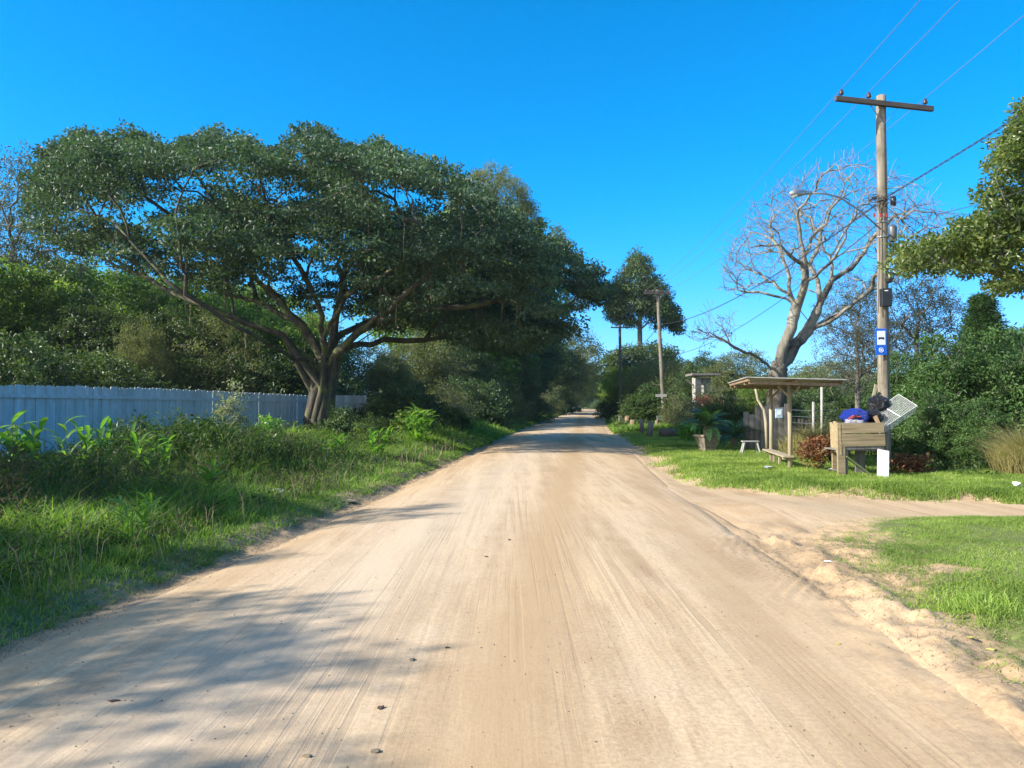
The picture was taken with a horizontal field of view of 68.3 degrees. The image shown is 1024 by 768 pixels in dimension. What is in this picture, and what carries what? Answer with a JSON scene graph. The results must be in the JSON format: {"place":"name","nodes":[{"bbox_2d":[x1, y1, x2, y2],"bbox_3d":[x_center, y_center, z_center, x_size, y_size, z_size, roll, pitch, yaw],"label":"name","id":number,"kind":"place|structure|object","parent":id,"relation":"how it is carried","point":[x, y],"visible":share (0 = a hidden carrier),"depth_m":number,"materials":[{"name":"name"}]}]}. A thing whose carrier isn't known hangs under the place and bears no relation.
{"place":"outdoors","nodes":[
{"label":"outdoors","id":0,"kind":"place"},
{"bbox_2d":[0,409,1023,767],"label":"road","id":1,"kind":"structure","parent":0,"point":[792,663],"depth_m":4.81,"materials":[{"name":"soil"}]},
{"bbox_2d":[0,408,1023,745],"bbox_3d":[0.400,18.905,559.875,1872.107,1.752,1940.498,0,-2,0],"label":"ground","id":2,"kind":"structure","parent":0,"point":[994,704],"depth_m":6.93,"materials":[{"name":"soil"}]},
{"bbox_2d":[0,410,47,482],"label":"ginger plant","id":3,"kind":"object","parent":2,"relation":"on","point":[36,432],"visible":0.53,"depth_m":11.63,"materials":[{"name":"green plant"}]},
{"bbox_2d":[0,253,91,375],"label":"broadleaf tree","id":4,"kind":"object","parent":2,"relation":"on","point":[30,280],"visible":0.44,"depth_m":35.56,"materials":[{"name":"green plant"}]},
{"bbox_2d":[0,326,101,432],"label":"dark bush","id":5,"kind":"object","parent":2,"relation":"on","point":[14,359],"visible":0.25,"depth_m":26.54,"materials":[{"name":"green plant"}]},
{"bbox_2d":[0,139,107,295],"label":"sparse tree","id":6,"kind":"object","parent":2,"relation":"on","point":[8,223],"visible":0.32,"depth_m":43.85,"materials":[{"name":"grey plant"}]},
{"bbox_2d":[2,256,112,355],"bbox_3d":[-25.264,-1.927,40.030,8.159,9.693,8.932,1,-2,-25],"label":"dark tree","id":7,"kind":"object","parent":2,"relation":"on","point":[53,266],"visible":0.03,"depth_m":39.65,"materials":[{"name":"green plant"}]},
{"bbox_2d":[43,416,104,467],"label":"ginger plant","id":8,"kind":"object","parent":2,"relation":"on","point":[89,434],"visible":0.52,"depth_m":14.48,"materials":[{"name":"green plant"}]},
{"bbox_2d":[10,294,159,378],"bbox_3d":[-19.817,-0.771,36.084,6.536,7.059,7.155,1,-2,-16],"label":"dark tree","id":9,"kind":"object","parent":2,"relation":"on","point":[102,329],"visible":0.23,"depth_m":34.55,"materials":[{"name":"green plant"}]},
{"bbox_2d":[7,252,179,318],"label":"broadleaf tree","id":10,"kind":"object","parent":2,"relation":"on","point":[95,281],"visible":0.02,"depth_m":48.89,"materials":[{"name":"green plant"}]},
{"bbox_2d":[21,347,190,434],"bbox_3d":[-16.554,0.585,30.128,8.114,4.300,8.008,1,-2,-38],"label":"dark bush","id":11,"kind":"object","parent":2,"relation":"on","point":[112,371],"visible":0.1,"depth_m":29.18,"materials":[{"name":"green plant"}]},
{"bbox_2d":[91,535,153,567],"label":"grass clump","id":12,"kind":"object","parent":2,"relation":"on","point":[118,552],"visible":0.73,"depth_m":7.50,"materials":[{"name":"green plant"}]},
{"bbox_2d":[97,491,166,552],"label":"ginger plant","id":13,"kind":"object","parent":2,"relation":"on","point":[147,513],"visible":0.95,"depth_m":8.10,"materials":[{"name":"green plant"}]},
{"bbox_2d":[105,413,163,458],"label":"sapling","id":14,"kind":"object","parent":2,"relation":"on","point":[137,428],"visible":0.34,"depth_m":15.88,"materials":[{"name":"green plant"}]},
{"bbox_2d":[105,308,178,388],"bbox_3d":[-16.244,-0.358,33.116,2.983,6.004,3.416,-1,-2,33],"label":"olive green tree","id":15,"kind":"object","parent":2,"relation":"on","point":[164,356],"visible":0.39,"depth_m":32.78,"materials":[{"name":"green plant"}]},
{"bbox_2d":[116,422,179,475],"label":"ginger plant","id":16,"kind":"object","parent":2,"relation":"on","point":[134,437],"visible":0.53,"depth_m":13.51,"materials":[{"name":"green plant"}]},
{"bbox_2d":[0,384,307,455],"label":"board fence","id":17,"kind":"object","parent":2,"relation":"on","point":[83,401],"visible":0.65,"depth_m":23.78,"materials":[{"name":"white paint"}]},
{"bbox_2d":[94,307,228,384],"bbox_3d":[-18.305,-0.631,39.022,7.071,6.976,6.460,0,-2,-9],"label":"dark tree","id":18,"kind":"object","parent":2,"relation":"on","point":[174,333],"visible":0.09,"depth_m":38.82,"materials":[{"name":"green plant"}]},
{"bbox_2d":[85,272,264,350],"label":"broadleaf tree","id":19,"kind":"object","parent":2,"relation":"on","point":[131,301],"visible":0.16,"depth_m":45.71,"materials":[{"name":"green plant"}]},
{"bbox_2d":[150,358,243,418],"bbox_3d":[-15.852,0.830,34.903,8.200,4.065,8.309,0,-2,15],"label":"dark bush","id":20,"kind":"object","parent":2,"relation":"on","point":[183,381],"visible":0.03,"depth_m":34.64,"materials":[{"name":"green plant"}]},
{"bbox_2d":[156,414,238,454],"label":"shrub","id":21,"kind":"object","parent":2,"relation":"on","point":[177,424],"visible":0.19,"depth_m":16.16,"materials":[{"name":"green plant"}]},
{"bbox_2d":[194,458,228,496],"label":"ginger plant","id":22,"kind":"object","parent":2,"relation":"on","point":[212,473],"visible":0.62,"depth_m":11.40,"materials":[{"name":"green plant"}]},
{"bbox_2d":[149,333,276,409],"bbox_3d":[-15.114,0.162,37.055,7.547,5.578,6.856,0,-2,-4],"label":"grey bush","id":23,"kind":"object","parent":2,"relation":"on","point":[206,352],"visible":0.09,"depth_m":36.31,"materials":[{"name":"green plant"}]},
{"bbox_2d":[168,307,274,379],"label":"olive green tree","id":24,"kind":"object","parent":2,"relation":"on","point":[216,331],"visible":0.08,"depth_m":41.08,"materials":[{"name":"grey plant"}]},
{"bbox_2d":[206,378,254,435],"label":"sapling","id":25,"kind":"object","parent":2,"relation":"on","point":[223,410],"visible":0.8,"depth_m":17.93,"materials":[{"name":"green plant"}]},
{"bbox_2d":[171,348,290,413],"bbox_3d":[-14.578,0.611,38.006,8.985,4.825,9.104,1,-2,-23],"label":"dark bush","id":26,"kind":"object","parent":2,"relation":"on","point":[272,388],"visible":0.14,"depth_m":36.85,"materials":[{"name":"green plant"}]},
{"bbox_2d":[0,399,468,592],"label":"undergrowth","id":27,"kind":"object","parent":2,"relation":"on","point":[260,442],"visible":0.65,"depth_m":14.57,"materials":[{"name":"green plant"}]},
{"bbox_2d":[197,327,308,414],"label":"leafy bush","id":28,"kind":"object","parent":2,"relation":"on","point":[297,386],"visible":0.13,"depth_m":40.45,"materials":[{"name":"green plant"}]},
{"bbox_2d":[194,281,320,343],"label":"broadleaf tree","id":29,"kind":"object","parent":2,"relation":"on","point":[279,308],"visible":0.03,"depth_m":54.19,"materials":[{"name":"green plant"}]},
{"bbox_2d":[224,306,359,371],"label":"broadleaf tree","id":30,"kind":"object","parent":2,"relation":"on","point":[296,337],"visible":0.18,"depth_m":47.99,"materials":[{"name":"green plant"}]},
{"bbox_2d":[6,118,623,431],"bbox_3d":[-8.106,-4.921,33.688,23.378,15.612,23.846,1,-2,-36],"label":"fig tree","id":31,"kind":"object","parent":2,"relation":"on","point":[334,173],"visible":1,"depth_m":28.90,"materials":[{"name":"green plant"}]},
{"bbox_2d":[266,347,382,402],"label":"dark bush","id":32,"kind":"object","parent":2,"relation":"on","point":[342,384],"visible":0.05,"depth_m":44.99,"materials":[{"name":"green plant"}]},
{"bbox_2d":[0,412,677,644],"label":"grass","id":33,"kind":"structure","parent":2,"relation":"on","point":[486,433],"depth_m":9.65,"materials":[{"name":"green plant"}]},
{"bbox_2d":[322,405,359,436],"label":"shrub","id":34,"kind":"object","parent":2,"relation":"on","point":[346,416],"visible":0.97,"depth_m":24.87,"materials":[{"name":"green plant"}]},
{"bbox_2d":[335,395,366,424],"bbox_3d":[-8.176,1.770,37.890,1.872,2.420,0.138,1,-2,-33],"label":"fence panel","id":35,"kind":"object","parent":2,"relation":"on","point":[348,401],"visible":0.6,"depth_m":37.94,"materials":[{"name":"white paint"}]},
{"bbox_2d":[357,423,392,456],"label":"ginger plant","id":36,"kind":"object","parent":2,"relation":"on","point":[371,442],"visible":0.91,"depth_m":20.98,"materials":[{"name":"green plant"}]},
{"bbox_2d":[349,411,403,434],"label":"leafy bush","id":37,"kind":"object","parent":2,"relation":"on","point":[375,424],"visible":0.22,"depth_m":29.65,"materials":[{"name":"green plant"}]},
{"bbox_2d":[341,336,416,400],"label":"olive green tree","id":38,"kind":"object","parent":2,"relation":"on","point":[379,374],"visible":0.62,"depth_m":50.90,"materials":[{"name":"green plant"}]},
{"bbox_2d":[274,412,489,433],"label":"undergrowth","id":39,"kind":"object","parent":2,"relation":"on","point":[356,421],"visible":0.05,"depth_m":32.99,"materials":[{"name":"green plant"}]},
{"bbox_2d":[349,386,433,426],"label":"dark bush","id":40,"kind":"object","parent":2,"relation":"on","point":[381,407],"visible":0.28,"depth_m":37.17,"materials":[{"name":"green plant"}]},
{"bbox_2d":[388,407,440,432],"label":"shrub","id":41,"kind":"object","parent":2,"relation":"on","point":[399,421],"visible":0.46,"depth_m":29.59,"materials":[{"name":"green plant"}]},
{"bbox_2d":[369,382,462,416],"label":"dark bush","id":42,"kind":"object","parent":2,"relation":"on","point":[420,388],"visible":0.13,"depth_m":39.63,"materials":[{"name":"green plant"}]},
{"bbox_2d":[402,402,438,444],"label":"ginger plant","id":43,"kind":"object","parent":2,"relation":"on","point":[416,434],"visible":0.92,"depth_m":26.77,"materials":[{"name":"green plant"}]},
{"bbox_2d":[375,327,479,398],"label":"olive green tree","id":44,"kind":"object","parent":2,"relation":"on","point":[438,368],"visible":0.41,"depth_m":56.42,"materials":[{"name":"green plant"}]},
{"bbox_2d":[424,378,481,420],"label":"grey bush","id":45,"kind":"object","parent":2,"relation":"on","point":[457,402],"visible":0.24,"depth_m":45.64,"materials":[{"name":"green plant"}]},
{"bbox_2d":[434,401,476,435],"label":"leafy bush","id":46,"kind":"object","parent":2,"relation":"on","point":[461,419],"visible":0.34,"depth_m":37.62,"materials":[{"name":"green plant"}]},
{"bbox_2d":[345,206,573,390],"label":"broadleaf tree","id":47,"kind":"object","parent":2,"relation":"on","point":[495,357],"visible":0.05,"depth_m":67.99,"materials":[{"name":"green plant"}]},
{"bbox_2d":[429,334,501,396],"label":"dark tree","id":48,"kind":"object","parent":2,"relation":"on","point":[483,363],"visible":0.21,"depth_m":60.76,"materials":[{"name":"green plant"}]},
{"bbox_2d":[436,375,515,428],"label":"dark bush","id":49,"kind":"object","parent":2,"relation":"on","point":[485,398],"visible":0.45,"depth_m":52.77,"materials":[{"name":"green plant"}]},
{"bbox_2d":[442,161,548,377],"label":"eucalyptus tree","id":50,"kind":"object","parent":2,"relation":"on","point":[521,193],"visible":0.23,"depth_m":67.97,"materials":[{"name":"green plant"}]},
{"bbox_2d":[474,371,536,424],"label":"grey bush","id":51,"kind":"object","parent":2,"relation":"on","point":[519,413],"visible":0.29,"depth_m":61.53,"materials":[{"name":"green plant"}]},
{"bbox_2d":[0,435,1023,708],"bbox_3d":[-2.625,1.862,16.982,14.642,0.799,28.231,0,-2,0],"label":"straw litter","id":52,"kind":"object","parent":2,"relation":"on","point":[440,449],"visible":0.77,"depth_m":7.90,"materials":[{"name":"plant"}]},
{"bbox_2d":[498,377,557,422],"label":"dark bush","id":53,"kind":"object","parent":2,"relation":"on","point":[540,406],"visible":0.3,"depth_m":72.63,"materials":[{"name":"green plant"}]},
{"bbox_2d":[513,339,572,397],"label":"dark tree","id":54,"kind":"object","parent":2,"relation":"on","point":[552,370],"visible":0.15,"depth_m":80.35,"materials":[{"name":"green plant"}]},
{"bbox_2d":[538,223,592,400],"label":"dark tree","id":55,"kind":"object","parent":2,"relation":"on","point":[562,235],"visible":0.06,"depth_m":90.18,"materials":[{"name":"green plant"}]},
{"bbox_2d":[546,338,588,407],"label":"dark tree","id":56,"kind":"object","parent":2,"relation":"on","point":[569,377],"visible":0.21,"depth_m":106.32,"materials":[{"name":"green plant"}]},
{"bbox_2d":[557,320,608,413],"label":"olive green tree","id":57,"kind":"object","parent":2,"relation":"on","point":[593,367],"visible":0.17,"depth_m":115.62,"materials":[{"name":"green plant"}]},
{"bbox_2d":[592,395,622,418],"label":"leafy bush","id":58,"kind":"object","parent":2,"relation":"on","point":[608,410],"visible":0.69,"depth_m":83.07,"materials":[{"name":"green plant"}]},
{"bbox_2d":[599,364,650,402],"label":"broadleaf tree","id":59,"kind":"object","parent":2,"relation":"on","point":[611,383],"visible":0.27,"depth_m":82.83,"materials":[{"name":"green plant"}]},
{"bbox_2d":[596,339,686,389],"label":"eucalyptus tree","id":60,"kind":"object","parent":2,"relation":"on","point":[650,351],"visible":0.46,"depth_m":84.21,"materials":[{"name":"green plant"}]},
{"bbox_2d":[601,245,686,347],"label":"eucalyptus tree","id":61,"kind":"object","parent":2,"relation":"on","point":[622,307],"visible":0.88,"depth_m":90.45,"materials":[{"name":"green plant"}]},
{"bbox_2d":[618,354,679,399],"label":"olive green tree","id":62,"kind":"object","parent":2,"relation":"on","point":[635,380],"visible":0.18,"depth_m":73.65,"materials":[{"name":"green plant"}]},
{"bbox_2d":[612,377,690,427],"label":"leafy bush","id":63,"kind":"object","parent":2,"relation":"on","point":[640,405],"visible":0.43,"depth_m":54.74,"materials":[{"name":"green plant"}]},
{"bbox_2d":[644,290,670,422],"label":"utility pole","id":64,"kind":"object","parent":2,"relation":"on","point":[656,292],"visible":0.94,"depth_m":54.00,"materials":[{"name":"brown wood"}]},
{"bbox_2d":[641,354,699,396],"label":"olive green tree","id":65,"kind":"object","parent":2,"relation":"on","point":[670,373],"visible":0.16,"depth_m":67.69,"materials":[{"name":"green plant"}]},
{"bbox_2d":[657,390,691,424],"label":"grey bush","id":66,"kind":"object","parent":2,"relation":"on","point":[665,414],"visible":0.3,"depth_m":51.78,"materials":[{"name":"green plant"}]},
{"bbox_2d":[666,350,717,399],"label":"dark tree","id":67,"kind":"object","parent":2,"relation":"on","point":[689,368],"visible":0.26,"depth_m":59.38,"materials":[{"name":"green plant"}]},
{"bbox_2d":[685,373,720,415],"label":"concrete shelter","id":68,"kind":"object","parent":2,"relation":"on","point":[697,380],"visible":0.46,"depth_m":45.87,"materials":[{"name":"grey concrete"}]},
{"bbox_2d":[693,434,721,450],"bbox_3d":[6.965,2.132,26.945,0.737,0.650,0.737,1,-2,-17],"label":"planter","id":69,"kind":"object","parent":2,"relation":"on","point":[704,443],"visible":0.72,"depth_m":26.72,"materials":[{"name":"grey concrete"}]},
{"bbox_2d":[678,407,736,440],"bbox_3d":[6.977,1.409,26.943,2.163,1.210,1.976,0,-2,0],"label":"cycad","id":70,"kind":"object","parent":69,"relation":"in","point":[706,417],"visible":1,"depth_m":26.77,"materials":[{"name":"plant"}]},
{"bbox_2d":[668,380,752,434],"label":"grey bush","id":71,"kind":"object","parent":2,"relation":"on","point":[692,404],"visible":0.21,"depth_m":43.61,"materials":[{"name":"green plant"}]},
{"bbox_2d":[692,390,754,435],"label":"leafy bush","id":72,"kind":"object","parent":2,"relation":"on","point":[736,413],"visible":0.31,"depth_m":39.55,"materials":[{"name":"green plant"}]},
{"bbox_2d":[701,342,770,398],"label":"olive green tree","id":73,"kind":"object","parent":2,"relation":"on","point":[724,378],"visible":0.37,"depth_m":50.89,"materials":[{"name":"green plant"}]},
{"bbox_2d":[710,418,762,447],"bbox_3d":[8.383,1.824,28.256,2.249,1.277,2.120,1,-2,-28],"label":"cycad","id":74,"kind":"object","parent":2,"relation":"on","point":[734,440],"visible":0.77,"depth_m":28.17,"materials":[{"name":"plant"}]},
{"bbox_2d":[733,385,767,414],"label":"broadleaf tree","id":75,"kind":"object","parent":2,"relation":"on","point":[749,395],"visible":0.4,"depth_m":43.36,"materials":[{"name":"green plant"}]},
{"bbox_2d":[743,404,787,449],"bbox_3d":[9.393,1.606,27.864,1.663,1.760,0.178,-1,-2,33],"label":"plank fence","id":76,"kind":"object","parent":2,"relation":"on","point":[752,421],"visible":0.45,"depth_m":27.92,"materials":[{"name":"grey wood"}]},
{"bbox_2d":[728,377,846,467],"bbox_3d":[7.351,1.139,20.674,2.377,2.518,5.561,0,-2,11],"label":"bus shelter","id":77,"kind":"object","parent":2,"relation":"on","point":[781,384],"visible":0.97,"depth_m":19.20,"materials":[{"name":"brown wood"}]},
{"bbox_2d":[753,390,828,438],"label":"dark bush","id":78,"kind":"object","parent":2,"relation":"on","point":[797,400],"visible":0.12,"depth_m":37.31,"materials":[{"name":"green plant"}]},
{"bbox_2d":[793,432,831,469],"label":"rusty shrub","id":79,"kind":"object","parent":2,"relation":"on","point":[818,444],"visible":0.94,"depth_m":18.50,"materials":[{"name":"brown plant"}]},
{"bbox_2d":[764,419,861,455],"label":"grass clump","id":80,"kind":"object","parent":2,"relation":"on","point":[801,436],"visible":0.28,"depth_m":23.81,"materials":[{"name":"plant"}]},
{"bbox_2d":[784,400,845,437],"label":"dark bush","id":81,"kind":"object","parent":2,"relation":"on","point":[829,413],"visible":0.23,"depth_m":32.59,"materials":[{"name":"green plant"}]},
{"bbox_2d":[685,144,956,442],"bbox_3d":[12.570,-3.295,30.001,9.034,11.990,10.042,-1,-2,31],"label":"bare tree","id":82,"kind":"object","parent":2,"relation":"on","point":[788,347],"visible":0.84,"depth_m":29.38,"materials":[{"name":"grey plant"}]},
{"bbox_2d":[618,430,1023,504],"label":"grass","id":83,"kind":"structure","parent":2,"relation":"on","point":[941,483],"depth_m":16.70,"materials":[{"name":"green plant"}]},
{"bbox_2d":[797,374,866,410],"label":"leafy bush","id":84,"kind":"object","parent":2,"relation":"on","point":[848,402],"visible":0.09,"depth_m":41.33,"materials":[{"name":"green plant"}]},
{"bbox_2d":[824,421,885,476],"bbox_3d":[7.849,1.532,17.457,1.072,1.340,1.065,0,-2,0],"label":"rubbish crate","id":85,"kind":"object","parent":2,"relation":"on","point":[842,443],"visible":0.79,"depth_m":16.96,"materials":[{"name":"yellow wood"}]},
{"bbox_2d":[809,268,912,408],"bbox_3d":[16.531,-1.423,36.064,4.565,8.422,4.443,0,-2,-3],"label":"sparse tree","id":86,"kind":"object","parent":2,"relation":"on","point":[858,370],"visible":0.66,"depth_m":35.87,"materials":[{"name":"grey plant"}]},
{"bbox_2d":[835,89,933,466],"bbox_3d":[9.685,-2.582,19.609,2.720,10.091,0.494,0,-2,-11],"label":"utility pole","id":87,"kind":"object","parent":2,"relation":"on","point":[885,233],"visible":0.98,"depth_m":19.60,"materials":[{"name":"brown wood"}]},
{"bbox_2d":[664,115,1018,323],"bbox_3d":[9.030,-4.889,18.533,1.222,1.100,70.938,0,-2,3],"label":"twisted cable","id":88,"kind":"object","parent":87,"relation":"attached to","point":[953,156],"visible":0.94,"depth_m":19.47,"materials":[{"name":"black rubber"}]},
{"bbox_2d":[863,347,939,454],"bbox_3d":[12.863,0.579,24.135,3.307,3.724,3.011,0,-2,0],"label":"hedge bush","id":89,"kind":"object","parent":2,"relation":"on","point":[897,378],"visible":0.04,"depth_m":23.89,"materials":[{"name":"green plant"}]},
{"bbox_2d":[875,452,935,473],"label":"rusty shrub","id":90,"kind":"object","parent":2,"relation":"on","point":[911,462],"visible":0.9,"depth_m":17.61,"materials":[{"name":"brown plant"}]},
{"bbox_2d":[850,264,968,372],"bbox_3d":[18.259,-1.518,34.119,5.085,8.503,5.224,1,-2,-39],"label":"sparse tree","id":91,"kind":"object","parent":2,"relation":"on","point":[910,340],"visible":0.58,"depth_m":33.66,"materials":[{"name":"grey plant"}]},
{"bbox_2d":[898,387,967,463],"bbox_3d":[11.518,1.173,20.439,1.978,2.202,2.172,-1,-2,18],"label":"hedge bush","id":92,"kind":"object","parent":2,"relation":"on","point":[928,419],"visible":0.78,"depth_m":20.12,"materials":[{"name":"green plant"}]},
{"bbox_2d":[851,433,1020,474],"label":"undergrowth","id":93,"kind":"object","parent":2,"relation":"on","point":[961,466],"visible":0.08,"depth_m":18.47,"materials":[{"name":"green plant"}]},
{"bbox_2d":[876,96,1023,299],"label":"broadleaf tree","id":94,"kind":"object","parent":2,"relation":"on","point":[979,241],"visible":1,"depth_m":12.18,"materials":[{"name":"green plant"}]},
{"bbox_2d":[891,327,1015,453],"bbox_3d":[13.007,0.350,22.589,3.699,4.118,4.062,-1,-2,27],"label":"hedge bush","id":95,"kind":"object","parent":2,"relation":"on","point":[949,374],"visible":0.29,"depth_m":22.10,"materials":[{"name":"green plant"}]},
{"bbox_2d":[936,322,1023,429],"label":"hedge bush","id":96,"kind":"object","parent":2,"relation":"on","point":[996,335],"visible":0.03,"depth_m":22.68,"materials":[{"name":"green plant"}]},
{"bbox_2d":[945,397,1017,467],"bbox_3d":[12.130,1.283,19.528,2.074,1.911,1.888,-2,-3,45],"label":"hedge bush","id":97,"kind":"object","parent":2,"relation":"on","point":[964,441],"visible":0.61,"depth_m":19.23,"materials":[{"name":"green plant"}]},
{"bbox_2d":[943,291,1022,386],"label":"conifer tree","id":98,"kind":"object","parent":2,"relation":"on","point":[982,309],"visible":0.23,"depth_m":30.76,"materials":[{"name":"green plant"}]},
{"bbox_2d":[968,328,1023,442],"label":"hedge bush","id":99,"kind":"object","parent":2,"relation":"on","point":[1009,379],"visible":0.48,"depth_m":20.78,"materials":[{"name":"green plant"}]},
{"bbox_2d":[969,417,1023,474],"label":"grass clump","id":100,"kind":"object","parent":2,"relation":"on","point":[1005,457],"visible":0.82,"depth_m":17.48,"materials":[{"name":"plant"}]},
{"bbox_2d":[0,0,1023,378],"label":"sky","id":101,"kind":"structure","parent":0,"point":[630,123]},
{"bbox_2d":[667,487,1023,538],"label":"side road","id":102,"kind":"structure","parent":0,"point":[794,515],"depth_m":12.24,"materials":[{"name":"soil"}]},
{"bbox_2d":[814,514,1023,692],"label":"grass","id":103,"kind":"structure","parent":0,"point":[1006,596],"depth_m":7.17,"materials":[{"name":"green plant"}]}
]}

